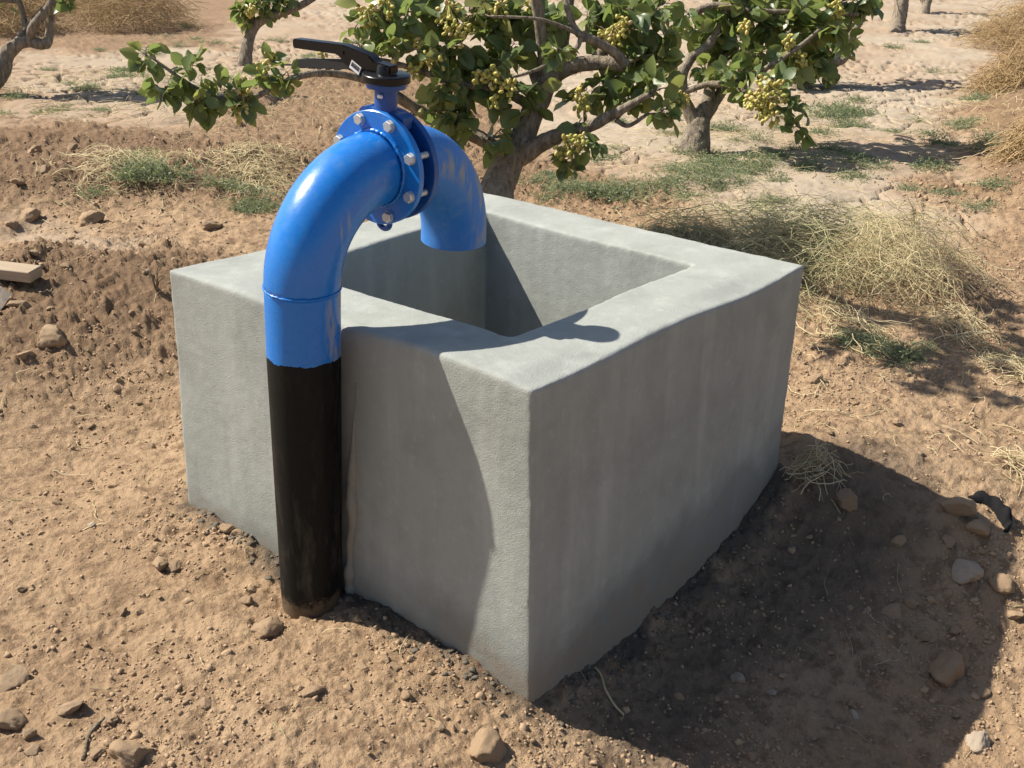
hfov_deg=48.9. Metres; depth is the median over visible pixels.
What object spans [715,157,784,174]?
weed tuft
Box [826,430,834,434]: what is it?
earth clod
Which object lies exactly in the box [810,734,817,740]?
earth clod
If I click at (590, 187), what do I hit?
weed tuft
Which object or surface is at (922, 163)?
weed tuft
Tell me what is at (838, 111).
weed tuft
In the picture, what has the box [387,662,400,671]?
earth clod
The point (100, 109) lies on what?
weed tuft
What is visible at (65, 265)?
earth clod
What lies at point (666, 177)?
weed tuft
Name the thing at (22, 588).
earth clod
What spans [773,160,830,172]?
weed tuft
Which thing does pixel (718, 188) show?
weed tuft
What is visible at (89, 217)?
earth clod
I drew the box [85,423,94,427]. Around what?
earth clod
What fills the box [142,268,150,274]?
earth clod
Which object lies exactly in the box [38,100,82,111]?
weed tuft
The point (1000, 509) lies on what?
plastic strip
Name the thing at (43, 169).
earth clod
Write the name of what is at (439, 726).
earth clod
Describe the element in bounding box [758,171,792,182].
weed tuft
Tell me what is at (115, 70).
weed tuft
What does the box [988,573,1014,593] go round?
earth clod
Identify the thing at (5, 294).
stone slab
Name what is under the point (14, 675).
rock
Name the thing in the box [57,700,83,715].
rock
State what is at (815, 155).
weed tuft
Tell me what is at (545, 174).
weed tuft
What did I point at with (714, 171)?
weed tuft
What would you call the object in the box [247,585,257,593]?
earth clod
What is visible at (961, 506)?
rock
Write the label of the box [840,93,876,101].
weed tuft
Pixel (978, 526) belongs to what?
earth clod
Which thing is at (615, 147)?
weed tuft
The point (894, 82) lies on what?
ground
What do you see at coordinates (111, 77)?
weed tuft
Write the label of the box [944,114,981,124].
weed tuft
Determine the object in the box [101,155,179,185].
weed tuft
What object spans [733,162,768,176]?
weed tuft
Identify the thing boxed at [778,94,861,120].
weed tuft
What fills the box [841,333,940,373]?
weed tuft
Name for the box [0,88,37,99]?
weed tuft
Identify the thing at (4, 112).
weed tuft
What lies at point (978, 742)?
stone
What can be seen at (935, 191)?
weed tuft
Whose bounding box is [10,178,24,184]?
earth clod
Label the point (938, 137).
weed tuft
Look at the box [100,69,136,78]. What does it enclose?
weed tuft
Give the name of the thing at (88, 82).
weed tuft
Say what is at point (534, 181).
weed tuft
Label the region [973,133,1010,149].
weed tuft
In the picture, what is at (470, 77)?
pistachio tree
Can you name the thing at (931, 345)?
weed tuft
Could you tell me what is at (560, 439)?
concrete tank
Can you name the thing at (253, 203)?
weed tuft
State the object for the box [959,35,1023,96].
hay heap
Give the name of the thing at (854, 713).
stone
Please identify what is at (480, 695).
soil crumbs
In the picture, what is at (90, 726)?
earth clod
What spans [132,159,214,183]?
weed tuft
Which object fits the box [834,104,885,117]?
weed tuft
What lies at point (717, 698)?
earth clod
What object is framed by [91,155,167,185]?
weed tuft
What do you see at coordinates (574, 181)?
weed tuft
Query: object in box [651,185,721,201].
weed tuft
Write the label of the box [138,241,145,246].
earth clod
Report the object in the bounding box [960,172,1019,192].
weed tuft
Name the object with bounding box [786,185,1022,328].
weed heap
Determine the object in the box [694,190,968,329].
weed heap
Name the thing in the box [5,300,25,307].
earth clod
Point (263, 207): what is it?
weed tuft
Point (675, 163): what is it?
weed tuft
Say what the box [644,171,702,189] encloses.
weed tuft
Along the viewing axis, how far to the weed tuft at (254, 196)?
7.23 m
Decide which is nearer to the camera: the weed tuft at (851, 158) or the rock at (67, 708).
the rock at (67, 708)
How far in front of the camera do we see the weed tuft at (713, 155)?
8.77 m
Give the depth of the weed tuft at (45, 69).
13.25 m
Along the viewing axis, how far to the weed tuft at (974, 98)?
12.23 m
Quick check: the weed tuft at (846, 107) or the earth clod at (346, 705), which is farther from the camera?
the weed tuft at (846, 107)
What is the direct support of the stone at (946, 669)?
on the ground at (894, 82)
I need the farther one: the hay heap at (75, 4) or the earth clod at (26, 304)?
the hay heap at (75, 4)
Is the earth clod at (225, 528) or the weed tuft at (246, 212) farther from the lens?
the weed tuft at (246, 212)
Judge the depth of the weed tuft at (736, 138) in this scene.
9.53 m
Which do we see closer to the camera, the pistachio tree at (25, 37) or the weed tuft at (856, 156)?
the weed tuft at (856, 156)
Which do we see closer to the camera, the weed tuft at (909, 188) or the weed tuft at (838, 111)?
the weed tuft at (909, 188)
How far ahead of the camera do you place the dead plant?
5.58 m
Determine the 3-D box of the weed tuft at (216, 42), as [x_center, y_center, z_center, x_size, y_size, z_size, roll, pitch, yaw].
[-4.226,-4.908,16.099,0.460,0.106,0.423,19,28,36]
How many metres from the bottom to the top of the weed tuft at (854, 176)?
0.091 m
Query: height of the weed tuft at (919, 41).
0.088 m
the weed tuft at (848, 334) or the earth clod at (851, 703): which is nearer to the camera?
the earth clod at (851, 703)
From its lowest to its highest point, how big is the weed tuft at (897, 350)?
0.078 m
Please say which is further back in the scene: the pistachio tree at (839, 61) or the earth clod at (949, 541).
the pistachio tree at (839, 61)
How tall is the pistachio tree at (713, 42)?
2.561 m
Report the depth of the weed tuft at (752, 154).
8.90 m
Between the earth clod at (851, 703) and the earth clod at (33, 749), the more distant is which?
the earth clod at (851, 703)
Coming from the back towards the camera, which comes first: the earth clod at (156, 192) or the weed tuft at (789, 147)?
the weed tuft at (789, 147)
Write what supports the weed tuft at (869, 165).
on the ground at (894, 82)
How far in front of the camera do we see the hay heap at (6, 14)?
16.82 m
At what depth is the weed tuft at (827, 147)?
9.29 m
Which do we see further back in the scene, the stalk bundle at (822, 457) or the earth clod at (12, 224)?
the earth clod at (12, 224)
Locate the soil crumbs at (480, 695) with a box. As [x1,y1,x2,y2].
[0,133,1023,767]
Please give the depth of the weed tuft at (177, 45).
15.66 m
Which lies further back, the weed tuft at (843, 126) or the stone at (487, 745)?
the weed tuft at (843, 126)
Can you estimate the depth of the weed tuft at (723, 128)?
10.08 m
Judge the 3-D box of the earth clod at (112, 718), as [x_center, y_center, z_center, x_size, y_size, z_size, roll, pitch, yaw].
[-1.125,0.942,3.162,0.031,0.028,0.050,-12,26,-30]
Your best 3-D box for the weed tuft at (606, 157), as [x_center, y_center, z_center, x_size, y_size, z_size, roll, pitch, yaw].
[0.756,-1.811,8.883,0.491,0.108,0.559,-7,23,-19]
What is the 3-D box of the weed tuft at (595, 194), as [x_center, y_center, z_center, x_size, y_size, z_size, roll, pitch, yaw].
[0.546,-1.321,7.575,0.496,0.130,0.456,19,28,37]
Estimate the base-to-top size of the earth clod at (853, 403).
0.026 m
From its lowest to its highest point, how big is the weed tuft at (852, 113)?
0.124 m
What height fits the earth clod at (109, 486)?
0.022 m
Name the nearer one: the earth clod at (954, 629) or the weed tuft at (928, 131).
the earth clod at (954, 629)
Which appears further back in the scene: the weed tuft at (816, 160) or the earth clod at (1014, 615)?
the weed tuft at (816, 160)
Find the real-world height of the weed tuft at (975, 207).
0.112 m
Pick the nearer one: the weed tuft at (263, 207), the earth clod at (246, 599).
the earth clod at (246, 599)
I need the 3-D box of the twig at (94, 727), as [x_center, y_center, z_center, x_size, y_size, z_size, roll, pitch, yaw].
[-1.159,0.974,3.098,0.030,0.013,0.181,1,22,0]
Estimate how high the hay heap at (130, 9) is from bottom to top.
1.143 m
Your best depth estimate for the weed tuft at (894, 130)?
10.19 m
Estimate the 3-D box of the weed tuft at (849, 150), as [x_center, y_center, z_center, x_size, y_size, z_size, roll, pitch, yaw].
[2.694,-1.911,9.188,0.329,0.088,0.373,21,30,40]
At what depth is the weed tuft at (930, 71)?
14.63 m
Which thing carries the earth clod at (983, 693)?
on the ground at (894, 82)
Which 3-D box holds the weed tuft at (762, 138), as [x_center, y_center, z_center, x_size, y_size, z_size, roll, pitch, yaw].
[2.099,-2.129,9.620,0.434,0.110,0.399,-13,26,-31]
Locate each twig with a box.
[81,716,104,760]
[594,667,624,714]
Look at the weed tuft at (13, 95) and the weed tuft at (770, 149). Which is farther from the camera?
the weed tuft at (13, 95)
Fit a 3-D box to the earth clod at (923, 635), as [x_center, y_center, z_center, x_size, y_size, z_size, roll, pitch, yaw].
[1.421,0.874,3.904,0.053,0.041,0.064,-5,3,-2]
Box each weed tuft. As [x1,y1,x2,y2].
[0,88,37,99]
[0,106,17,115]
[30,107,63,114]
[38,64,57,70]
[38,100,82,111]
[54,78,81,84]
[67,83,95,90]
[70,182,124,199]
[78,80,107,90]
[85,104,116,112]
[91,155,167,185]
[95,66,128,73]
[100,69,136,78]
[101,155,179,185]
[102,73,119,78]
[112,157,161,180]
[116,157,176,168]
[118,149,156,163]
[120,158,185,179]
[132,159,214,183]
[166,38,197,47]
[177,22,199,28]
[191,168,254,191]
[206,37,224,44]
[216,194,280,213]
[219,181,286,212]
[220,181,270,195]
[226,201,269,218]
[231,196,281,215]
[267,34,289,42]
[295,52,323,57]
[516,173,547,186]
[521,169,572,183]
[525,182,566,205]
[531,176,580,194]
[536,170,589,181]
[543,176,599,196]
[561,176,622,200]
[561,179,609,193]
[577,174,649,212]
[580,148,631,165]
[591,175,637,202]
[604,174,661,197]
[608,143,622,151]
[620,174,693,199]
[643,161,708,174]
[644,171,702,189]
[645,159,708,171]
[650,172,680,183]
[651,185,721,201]
[653,127,683,135]
[659,140,712,161]
[672,159,721,177]
[673,166,723,184]
[679,155,723,162]
[682,121,728,132]
[686,151,744,164]
[686,164,747,189]
[690,155,728,171]
[691,179,742,191]
[692,144,752,164]
[698,163,747,183]
[703,148,729,156]
[709,158,762,174]
[710,123,733,131]
[714,118,759,132]
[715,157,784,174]
[717,168,759,187]
[722,134,748,141]
[727,148,783,171]
[732,150,776,159]
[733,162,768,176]
[734,190,778,205]
[738,128,787,143]
[746,146,790,155]
[749,144,798,159]
[757,192,797,203]
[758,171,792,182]
[761,121,792,130]
[773,148,792,157]
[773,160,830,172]
[776,141,809,150]
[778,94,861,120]
[793,152,830,170]
[799,146,833,157]
[802,99,878,117]
[802,126,839,136]
[809,113,854,120]
[812,139,853,153]
[819,145,859,154]
[819,324,890,351]
[822,96,876,116]
[822,167,889,182]
[823,148,870,169]
[825,105,857,117]
[826,113,874,128]
[828,321,876,347]
[830,118,877,128]
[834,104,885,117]
[835,108,868,117]
[836,150,881,161]
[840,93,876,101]
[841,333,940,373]
[842,330,902,357]
[850,155,899,170]
[860,328,900,345]
[862,334,919,364]
[870,128,913,133]
[876,41,905,49]
[882,342,938,368]
[888,180,925,193]
[904,337,948,355]
[905,115,925,122]
[906,151,957,169]
[907,152,966,173]
[908,38,935,42]
[910,126,961,146]
[913,127,945,134]
[915,185,969,196]
[920,65,948,74]
[929,137,964,147]
[938,117,983,129]
[943,118,969,127]
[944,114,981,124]
[949,195,1002,212]
[950,125,1008,140]
[958,93,989,101]
[960,136,998,150]
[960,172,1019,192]
[961,87,999,99]
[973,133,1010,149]
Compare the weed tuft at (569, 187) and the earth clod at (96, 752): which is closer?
the earth clod at (96, 752)
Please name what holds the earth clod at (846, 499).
on the ground at (894, 82)
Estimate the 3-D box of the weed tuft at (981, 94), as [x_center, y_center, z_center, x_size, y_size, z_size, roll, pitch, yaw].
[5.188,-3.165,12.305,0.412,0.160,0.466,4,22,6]
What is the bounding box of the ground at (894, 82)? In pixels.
[0,0,1023,767]
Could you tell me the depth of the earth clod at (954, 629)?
3.92 m
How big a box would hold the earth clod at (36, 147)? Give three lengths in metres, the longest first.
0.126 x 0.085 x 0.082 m
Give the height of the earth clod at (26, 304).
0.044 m
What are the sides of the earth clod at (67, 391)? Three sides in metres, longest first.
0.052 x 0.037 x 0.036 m
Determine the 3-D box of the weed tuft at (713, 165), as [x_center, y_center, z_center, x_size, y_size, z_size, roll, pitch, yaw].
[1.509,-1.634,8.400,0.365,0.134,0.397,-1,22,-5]
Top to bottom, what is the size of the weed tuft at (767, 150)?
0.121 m
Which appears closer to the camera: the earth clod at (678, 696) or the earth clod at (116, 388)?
the earth clod at (678, 696)
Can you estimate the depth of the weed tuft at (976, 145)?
9.23 m
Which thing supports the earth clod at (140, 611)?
on the ground at (894, 82)
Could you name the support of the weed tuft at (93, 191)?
on the ground at (894, 82)
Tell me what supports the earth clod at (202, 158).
on the ground at (894, 82)
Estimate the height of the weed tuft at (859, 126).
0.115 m
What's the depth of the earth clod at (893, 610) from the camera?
3.97 m
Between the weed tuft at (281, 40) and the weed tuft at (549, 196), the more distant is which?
the weed tuft at (281, 40)
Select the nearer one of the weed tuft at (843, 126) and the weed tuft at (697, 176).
the weed tuft at (697, 176)
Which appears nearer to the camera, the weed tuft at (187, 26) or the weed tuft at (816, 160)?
the weed tuft at (816, 160)
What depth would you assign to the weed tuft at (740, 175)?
8.01 m
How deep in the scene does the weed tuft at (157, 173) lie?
7.45 m
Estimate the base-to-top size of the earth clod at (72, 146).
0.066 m
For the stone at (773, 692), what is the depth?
3.63 m
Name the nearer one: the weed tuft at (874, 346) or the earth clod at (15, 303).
the earth clod at (15, 303)
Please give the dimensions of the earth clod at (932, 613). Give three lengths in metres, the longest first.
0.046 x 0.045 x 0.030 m
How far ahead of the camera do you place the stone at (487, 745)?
3.12 m
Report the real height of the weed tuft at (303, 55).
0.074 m
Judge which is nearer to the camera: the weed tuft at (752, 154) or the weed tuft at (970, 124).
the weed tuft at (752, 154)
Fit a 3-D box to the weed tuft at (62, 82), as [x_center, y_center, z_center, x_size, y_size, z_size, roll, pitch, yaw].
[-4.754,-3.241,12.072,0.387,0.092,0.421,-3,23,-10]
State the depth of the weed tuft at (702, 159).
8.66 m
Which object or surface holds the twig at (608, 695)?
on the ground at (894, 82)
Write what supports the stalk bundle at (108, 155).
on the ground at (894, 82)
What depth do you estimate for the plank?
5.48 m
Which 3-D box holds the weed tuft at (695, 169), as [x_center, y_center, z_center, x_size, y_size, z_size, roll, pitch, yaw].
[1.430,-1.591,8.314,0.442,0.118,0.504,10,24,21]
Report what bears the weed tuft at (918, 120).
on the ground at (894, 82)
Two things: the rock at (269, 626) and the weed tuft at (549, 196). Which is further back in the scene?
the weed tuft at (549, 196)
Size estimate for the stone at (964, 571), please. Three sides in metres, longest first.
0.163 x 0.134 x 0.088 m
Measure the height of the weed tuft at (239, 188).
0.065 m
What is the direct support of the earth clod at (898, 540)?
on the ground at (894, 82)
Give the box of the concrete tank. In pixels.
[170,193,802,701]
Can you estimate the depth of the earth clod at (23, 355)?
5.13 m
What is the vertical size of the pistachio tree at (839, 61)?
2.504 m
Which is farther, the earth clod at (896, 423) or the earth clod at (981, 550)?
the earth clod at (896, 423)
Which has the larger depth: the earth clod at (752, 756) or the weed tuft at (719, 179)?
the weed tuft at (719, 179)
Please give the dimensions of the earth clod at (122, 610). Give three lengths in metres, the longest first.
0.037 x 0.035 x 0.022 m
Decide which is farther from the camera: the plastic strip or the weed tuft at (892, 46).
the weed tuft at (892, 46)
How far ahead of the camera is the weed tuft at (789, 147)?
9.33 m
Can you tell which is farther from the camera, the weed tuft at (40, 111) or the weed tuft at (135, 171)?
the weed tuft at (40, 111)
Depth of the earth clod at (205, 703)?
3.21 m
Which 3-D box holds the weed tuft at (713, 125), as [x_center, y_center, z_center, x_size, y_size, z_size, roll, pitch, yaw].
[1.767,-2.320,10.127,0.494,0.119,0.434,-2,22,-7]
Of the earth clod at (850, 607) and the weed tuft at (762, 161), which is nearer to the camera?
the earth clod at (850, 607)
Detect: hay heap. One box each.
[0,0,86,37]
[11,0,139,16]
[56,0,216,34]
[943,0,1023,54]
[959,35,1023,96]
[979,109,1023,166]
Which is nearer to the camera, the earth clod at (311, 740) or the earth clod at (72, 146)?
the earth clod at (311, 740)
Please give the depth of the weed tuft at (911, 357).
5.66 m
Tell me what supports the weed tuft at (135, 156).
on the ground at (894, 82)
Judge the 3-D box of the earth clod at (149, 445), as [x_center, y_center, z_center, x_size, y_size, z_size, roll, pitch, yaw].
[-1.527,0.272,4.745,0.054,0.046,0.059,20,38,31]
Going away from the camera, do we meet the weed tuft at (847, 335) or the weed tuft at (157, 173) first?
the weed tuft at (847, 335)
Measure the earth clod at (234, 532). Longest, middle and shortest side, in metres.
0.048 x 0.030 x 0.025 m
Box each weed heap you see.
[611,191,850,261]
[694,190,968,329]
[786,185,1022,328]
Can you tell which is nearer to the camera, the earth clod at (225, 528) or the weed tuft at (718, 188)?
the earth clod at (225, 528)
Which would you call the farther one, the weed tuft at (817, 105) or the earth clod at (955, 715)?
the weed tuft at (817, 105)
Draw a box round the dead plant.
[133,243,175,289]
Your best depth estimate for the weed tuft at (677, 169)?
8.26 m
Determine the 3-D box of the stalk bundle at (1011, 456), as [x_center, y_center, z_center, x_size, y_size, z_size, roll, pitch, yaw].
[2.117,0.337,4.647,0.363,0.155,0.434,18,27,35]
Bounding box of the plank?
[0,261,42,282]
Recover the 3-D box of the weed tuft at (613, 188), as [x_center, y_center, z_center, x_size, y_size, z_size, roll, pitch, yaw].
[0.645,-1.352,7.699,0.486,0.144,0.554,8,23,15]
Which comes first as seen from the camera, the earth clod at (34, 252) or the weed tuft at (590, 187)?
the earth clod at (34, 252)
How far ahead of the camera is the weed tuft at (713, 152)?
9.02 m
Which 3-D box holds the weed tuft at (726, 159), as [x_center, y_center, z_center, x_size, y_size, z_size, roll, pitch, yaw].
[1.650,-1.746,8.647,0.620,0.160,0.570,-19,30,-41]
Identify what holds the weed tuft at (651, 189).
on the ground at (894, 82)
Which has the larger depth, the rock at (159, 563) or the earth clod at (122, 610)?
the rock at (159, 563)
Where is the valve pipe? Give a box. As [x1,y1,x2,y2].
[262,38,485,618]
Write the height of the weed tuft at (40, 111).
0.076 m
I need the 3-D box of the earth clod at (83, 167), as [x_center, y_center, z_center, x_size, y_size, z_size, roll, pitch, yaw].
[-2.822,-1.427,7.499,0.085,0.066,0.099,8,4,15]
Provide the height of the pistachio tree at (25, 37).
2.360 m
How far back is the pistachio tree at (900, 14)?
20.73 m
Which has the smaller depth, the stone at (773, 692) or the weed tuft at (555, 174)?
the stone at (773, 692)
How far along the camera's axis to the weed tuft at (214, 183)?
7.42 m
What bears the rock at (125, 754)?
on the ground at (894, 82)
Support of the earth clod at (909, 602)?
on the ground at (894, 82)
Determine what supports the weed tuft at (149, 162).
on the ground at (894, 82)
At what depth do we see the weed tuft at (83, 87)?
11.58 m
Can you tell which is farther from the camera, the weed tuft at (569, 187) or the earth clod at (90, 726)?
the weed tuft at (569, 187)
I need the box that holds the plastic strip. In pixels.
[967,490,1012,532]
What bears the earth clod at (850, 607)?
on the ground at (894, 82)
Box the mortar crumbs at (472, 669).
[169,467,811,726]
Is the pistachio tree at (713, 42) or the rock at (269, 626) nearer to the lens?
the rock at (269, 626)
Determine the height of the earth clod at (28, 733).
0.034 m
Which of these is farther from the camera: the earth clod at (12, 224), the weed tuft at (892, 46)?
the weed tuft at (892, 46)
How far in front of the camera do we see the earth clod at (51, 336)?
5.20 m
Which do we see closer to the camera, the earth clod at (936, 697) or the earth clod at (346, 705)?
the earth clod at (346, 705)
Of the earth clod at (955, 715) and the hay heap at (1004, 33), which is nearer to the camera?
the earth clod at (955, 715)
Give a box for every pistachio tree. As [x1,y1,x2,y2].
[0,0,75,88]
[119,0,686,198]
[228,0,315,65]
[663,0,883,156]
[787,0,868,89]
[878,0,908,32]
[918,0,931,13]
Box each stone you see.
[730,672,744,682]
[765,689,776,695]
[848,709,859,718]
[928,650,964,687]
[951,559,983,584]
[964,730,990,754]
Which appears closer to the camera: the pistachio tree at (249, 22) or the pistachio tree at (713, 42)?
the pistachio tree at (713, 42)
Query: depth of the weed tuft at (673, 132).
9.96 m
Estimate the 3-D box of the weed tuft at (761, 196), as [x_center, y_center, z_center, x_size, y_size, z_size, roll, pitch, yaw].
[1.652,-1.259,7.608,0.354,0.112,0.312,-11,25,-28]
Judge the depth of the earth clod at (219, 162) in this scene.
7.69 m
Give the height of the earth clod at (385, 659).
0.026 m
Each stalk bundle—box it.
[52,142,216,195]
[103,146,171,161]
[195,137,315,187]
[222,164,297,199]
[778,438,863,513]
[796,292,917,362]
[903,299,1023,361]
[962,346,1023,397]
[974,444,1023,495]
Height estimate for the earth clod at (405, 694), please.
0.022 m
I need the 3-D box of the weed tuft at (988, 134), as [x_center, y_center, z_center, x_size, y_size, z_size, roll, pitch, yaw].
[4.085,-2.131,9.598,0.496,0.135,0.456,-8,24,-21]
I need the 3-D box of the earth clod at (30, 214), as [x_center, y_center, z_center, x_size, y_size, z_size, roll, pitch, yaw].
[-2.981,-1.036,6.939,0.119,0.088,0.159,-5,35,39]
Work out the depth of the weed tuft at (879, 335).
5.83 m
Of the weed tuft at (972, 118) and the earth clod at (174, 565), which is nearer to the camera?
the earth clod at (174, 565)
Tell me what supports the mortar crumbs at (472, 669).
on the ground at (894, 82)
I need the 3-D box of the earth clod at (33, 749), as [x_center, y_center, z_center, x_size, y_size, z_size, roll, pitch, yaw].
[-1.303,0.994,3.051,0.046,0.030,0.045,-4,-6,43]
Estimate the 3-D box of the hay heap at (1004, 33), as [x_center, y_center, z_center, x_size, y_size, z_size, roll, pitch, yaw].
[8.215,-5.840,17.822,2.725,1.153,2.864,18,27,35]
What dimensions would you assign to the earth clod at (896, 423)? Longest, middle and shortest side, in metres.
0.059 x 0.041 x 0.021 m
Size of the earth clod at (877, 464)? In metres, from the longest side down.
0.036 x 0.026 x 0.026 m
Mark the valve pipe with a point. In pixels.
(382, 160)
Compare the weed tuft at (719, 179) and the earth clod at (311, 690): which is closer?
the earth clod at (311, 690)
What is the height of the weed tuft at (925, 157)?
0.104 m
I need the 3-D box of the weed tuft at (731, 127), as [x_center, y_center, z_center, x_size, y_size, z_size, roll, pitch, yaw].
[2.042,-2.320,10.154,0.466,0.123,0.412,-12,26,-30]
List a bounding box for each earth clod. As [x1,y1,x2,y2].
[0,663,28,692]
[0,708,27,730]
[4,220,18,229]
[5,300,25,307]
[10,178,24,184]
[16,350,34,359]
[16,585,28,591]
[19,207,40,221]
[22,301,30,307]
[22,728,36,739]
[24,744,40,755]
[27,145,42,152]
[29,249,38,255]
[36,164,50,173]
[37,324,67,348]
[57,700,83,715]
[60,263,71,268]
[64,389,70,394]
[67,142,77,150]
[77,210,104,226]
[80,165,89,170]
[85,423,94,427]
[87,724,97,731]
[89,746,106,758]
[104,713,117,723]
[107,484,117,488]
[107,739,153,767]
[112,384,120,391]
[116,606,126,614]
[136,609,144,614]
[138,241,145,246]
[141,442,155,450]
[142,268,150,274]
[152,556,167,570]
[154,190,163,194]
[165,559,182,571]
[196,153,205,162]
[198,697,211,709]
[202,218,222,230]
[217,160,224,166]
[219,523,235,532]
[230,529,243,535]
[239,595,252,604]
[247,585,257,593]
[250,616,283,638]
[302,685,325,697]
[308,738,316,744]
[342,703,351,708]
[358,663,368,671]
[381,655,390,663]
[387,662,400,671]
[400,690,411,699]
[433,722,444,731]
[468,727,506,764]
[673,692,684,700]
[714,695,720,701]
[747,752,757,760]
[808,373,822,383]
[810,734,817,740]
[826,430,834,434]
[835,488,857,511]
[847,605,854,610]
[847,699,855,707]
[851,401,859,405]
[872,461,880,467]
[882,603,902,619]
[890,535,906,546]
[892,421,903,425]
[902,597,915,608]
[914,630,930,640]
[925,609,936,619]
[930,693,942,703]
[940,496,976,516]
[942,535,954,547]
[949,625,959,633]
[952,712,959,718]
[966,519,989,536]
[975,688,990,698]
[977,546,986,553]
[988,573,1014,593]
[1007,610,1023,619]
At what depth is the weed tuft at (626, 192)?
7.55 m
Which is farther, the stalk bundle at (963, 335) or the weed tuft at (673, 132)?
the weed tuft at (673, 132)
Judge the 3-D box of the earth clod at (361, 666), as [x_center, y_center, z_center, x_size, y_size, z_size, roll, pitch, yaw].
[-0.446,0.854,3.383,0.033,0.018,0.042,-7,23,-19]
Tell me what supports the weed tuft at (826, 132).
on the ground at (894, 82)
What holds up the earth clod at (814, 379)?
on the ground at (894, 82)
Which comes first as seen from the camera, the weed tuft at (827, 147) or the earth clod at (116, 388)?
the earth clod at (116, 388)
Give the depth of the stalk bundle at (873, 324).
5.91 m
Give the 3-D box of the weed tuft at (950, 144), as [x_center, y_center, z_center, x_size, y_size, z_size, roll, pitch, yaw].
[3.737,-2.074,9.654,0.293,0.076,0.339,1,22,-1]
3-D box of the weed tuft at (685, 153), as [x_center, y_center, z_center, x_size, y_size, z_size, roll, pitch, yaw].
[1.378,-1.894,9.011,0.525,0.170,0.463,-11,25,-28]
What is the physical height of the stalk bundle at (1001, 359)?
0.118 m
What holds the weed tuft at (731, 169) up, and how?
on the ground at (894, 82)
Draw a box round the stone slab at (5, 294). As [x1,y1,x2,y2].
[0,286,12,309]
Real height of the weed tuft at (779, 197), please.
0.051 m
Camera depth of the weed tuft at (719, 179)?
7.96 m
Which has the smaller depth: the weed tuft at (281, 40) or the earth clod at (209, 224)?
the earth clod at (209, 224)
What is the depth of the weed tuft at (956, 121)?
10.75 m
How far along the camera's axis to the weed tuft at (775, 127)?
10.38 m
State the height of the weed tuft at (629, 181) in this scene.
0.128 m
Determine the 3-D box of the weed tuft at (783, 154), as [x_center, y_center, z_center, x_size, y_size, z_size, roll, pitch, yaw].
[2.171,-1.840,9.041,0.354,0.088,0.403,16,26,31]
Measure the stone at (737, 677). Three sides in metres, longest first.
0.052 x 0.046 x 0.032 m
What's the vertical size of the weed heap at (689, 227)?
0.349 m
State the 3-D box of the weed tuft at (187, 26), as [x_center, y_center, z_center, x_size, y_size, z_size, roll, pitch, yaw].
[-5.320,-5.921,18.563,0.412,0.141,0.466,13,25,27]
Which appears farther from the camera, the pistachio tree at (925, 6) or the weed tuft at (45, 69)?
the pistachio tree at (925, 6)
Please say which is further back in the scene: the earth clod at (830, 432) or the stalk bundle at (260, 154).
the stalk bundle at (260, 154)
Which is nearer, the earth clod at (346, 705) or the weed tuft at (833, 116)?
the earth clod at (346, 705)
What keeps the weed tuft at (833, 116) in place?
on the ground at (894, 82)

